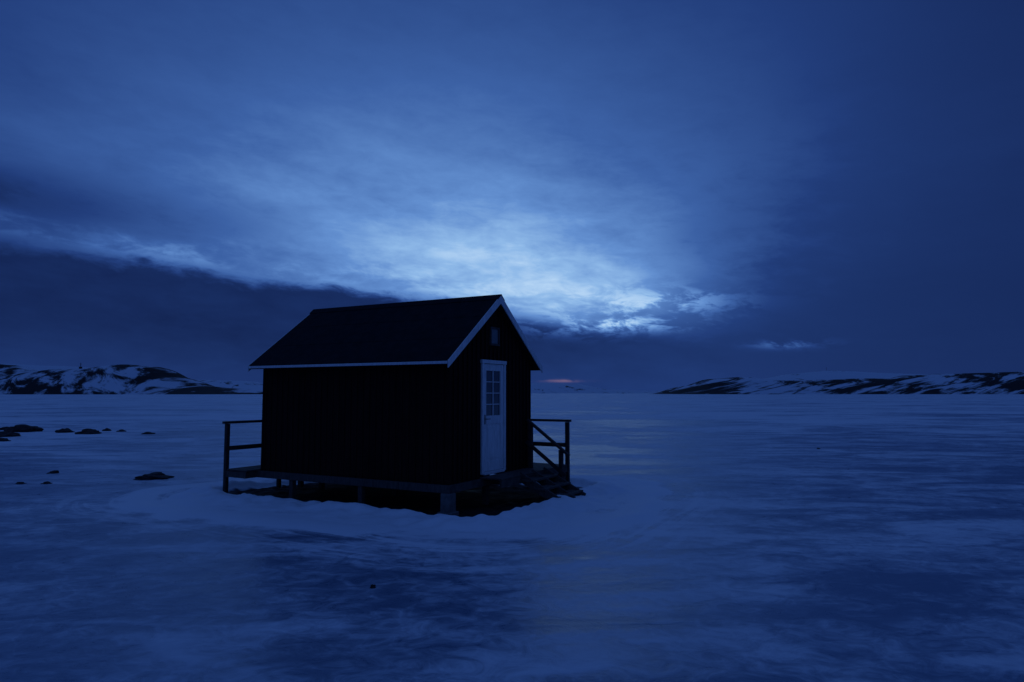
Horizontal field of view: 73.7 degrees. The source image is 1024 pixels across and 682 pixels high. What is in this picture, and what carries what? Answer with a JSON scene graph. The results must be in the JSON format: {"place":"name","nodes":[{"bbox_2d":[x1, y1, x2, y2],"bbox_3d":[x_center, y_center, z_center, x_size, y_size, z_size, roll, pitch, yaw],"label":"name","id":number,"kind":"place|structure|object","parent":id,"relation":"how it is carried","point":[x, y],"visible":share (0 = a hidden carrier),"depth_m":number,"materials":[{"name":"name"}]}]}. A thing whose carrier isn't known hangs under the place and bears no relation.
{"place":"outdoors","nodes":[
{"label":"outdoors","id":0,"kind":"place"},
{"bbox_2d":[0,364,262,393],"bbox_3d":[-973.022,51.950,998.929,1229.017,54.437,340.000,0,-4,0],"label":"snowy hill","id":1,"kind":"structure","parent":0,"point":[116,379],"depth_m":903.86,"materials":[{"name":"white snow"}]},
{"bbox_2d":[6,364,925,392],"bbox_3d":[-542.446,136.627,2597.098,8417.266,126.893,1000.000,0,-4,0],"label":"distant mountain","id":2,"kind":"structure","parent":0,"point":[580,388],"depth_m":2398.70,"materials":[{"name":"white snow"}]},
{"bbox_2d":[0,393,1023,681],"bbox_3d":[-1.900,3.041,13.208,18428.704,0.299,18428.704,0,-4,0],"label":"frozen lake ground","id":3,"kind":"structure","parent":0,"point":[782,539],"depth_m":8.99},
{"bbox_2d":[0,437,10,441],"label":"rock","id":4,"kind":"object","parent":3,"relation":"on","point":[3,439],"visible":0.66,"depth_m":29.80,"materials":[{"name":"black stone"}]},
{"bbox_2d":[0,431,20,436],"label":"rock","id":5,"kind":"object","parent":3,"relation":"on","point":[7,434],"visible":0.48,"depth_m":32.56,"materials":[{"name":"black stone"}]},
{"bbox_2d":[4,424,43,431],"bbox_3d":[-26.526,4.777,37.065,1.984,0.548,1.725,-1,-4,12],"label":"rock","id":6,"kind":"object","parent":3,"relation":"on","point":[22,428],"visible":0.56,"depth_m":36.50,"materials":[{"name":"black stone"}]},
{"bbox_2d":[46,470,58,473],"bbox_3d":[-12.005,3.429,17.837,0.302,0.090,0.272,0,-4,-3],"label":"rock","id":7,"kind":"object","parent":3,"relation":"on","point":[54,472],"visible":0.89,"depth_m":17.77,"materials":[{"name":"black stone"}]},
{"bbox_2d":[55,428,74,432],"bbox_3d":[-23.710,4.780,36.196,0.857,0.307,0.858,1,-4,-9],"label":"rock","id":8,"kind":"object","parent":3,"relation":"on","point":[65,430],"visible":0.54,"depth_m":35.99,"materials":[{"name":"black stone"}]},
{"bbox_2d":[75,428,101,433],"bbox_3d":[-21.582,4.636,34.706,1.157,0.361,1.089,-4,-6,41],"label":"rock","id":9,"kind":"object","parent":3,"relation":"on","point":[89,431],"visible":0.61,"depth_m":34.53,"materials":[{"name":"black stone"}]},
{"bbox_2d":[133,472,173,479],"bbox_3d":[-8.829,3.336,16.794,0.861,0.191,0.831,0,-4,-3],"label":"rock","id":10,"kind":"object","parent":3,"relation":"on","point":[155,475],"visible":0.7,"depth_m":16.59,"materials":[{"name":"grey stone"}]},
{"bbox_2d":[222,294,585,515],"bbox_3d":[-1.984,1.286,14.501,6.798,4.226,4.405,-2,-5,29],"label":"wooden hut","id":11,"kind":"object","parent":3,"relation":"on","point":[434,396],"visible":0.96,"depth_m":13.21,"materials":[{"name":"wood"}]},
{"bbox_2d":[484,364,502,471],"bbox_3d":[-0.375,1.475,13.268,0.040,2.046,0.768,-2,-5,29],"label":"door leaf","id":12,"kind":"structure","parent":11,"relation":"in","point":[493,428],"depth_m":13.28,"materials":[{"name":"white paint"}]},
{"bbox_2d":[489,327,499,345],"bbox_3d":[-0.338,-0.089,13.400,0.044,0.360,0.340,-2,-5,29],"label":"gable window frame","id":13,"kind":"structure","parent":11,"relation":"in","point":[490,328],"depth_m":13.30,"materials":[{"name":"white wood"}]},
{"bbox_2d":[492,329,497,343],"label":"gable window pane","id":14,"kind":"structure","parent":11,"relation":"in","point":[494,331],"depth_m":13.42,"materials":[{"name":"glass"}]},
{"bbox_2d":[0,0,1023,390],"label":"sky","id":15,"kind":"structure","parent":0,"point":[659,195],"materials":[{"name":"blue"}]},
{"bbox_2d":[652,371,1023,393],"bbox_3d":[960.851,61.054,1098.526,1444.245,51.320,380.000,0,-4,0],"label":"snowy hill","id":16,"kind":"structure","parent":0,"point":[991,383],"depth_m":982.67,"materials":[{"name":"white snow"}]}
]}

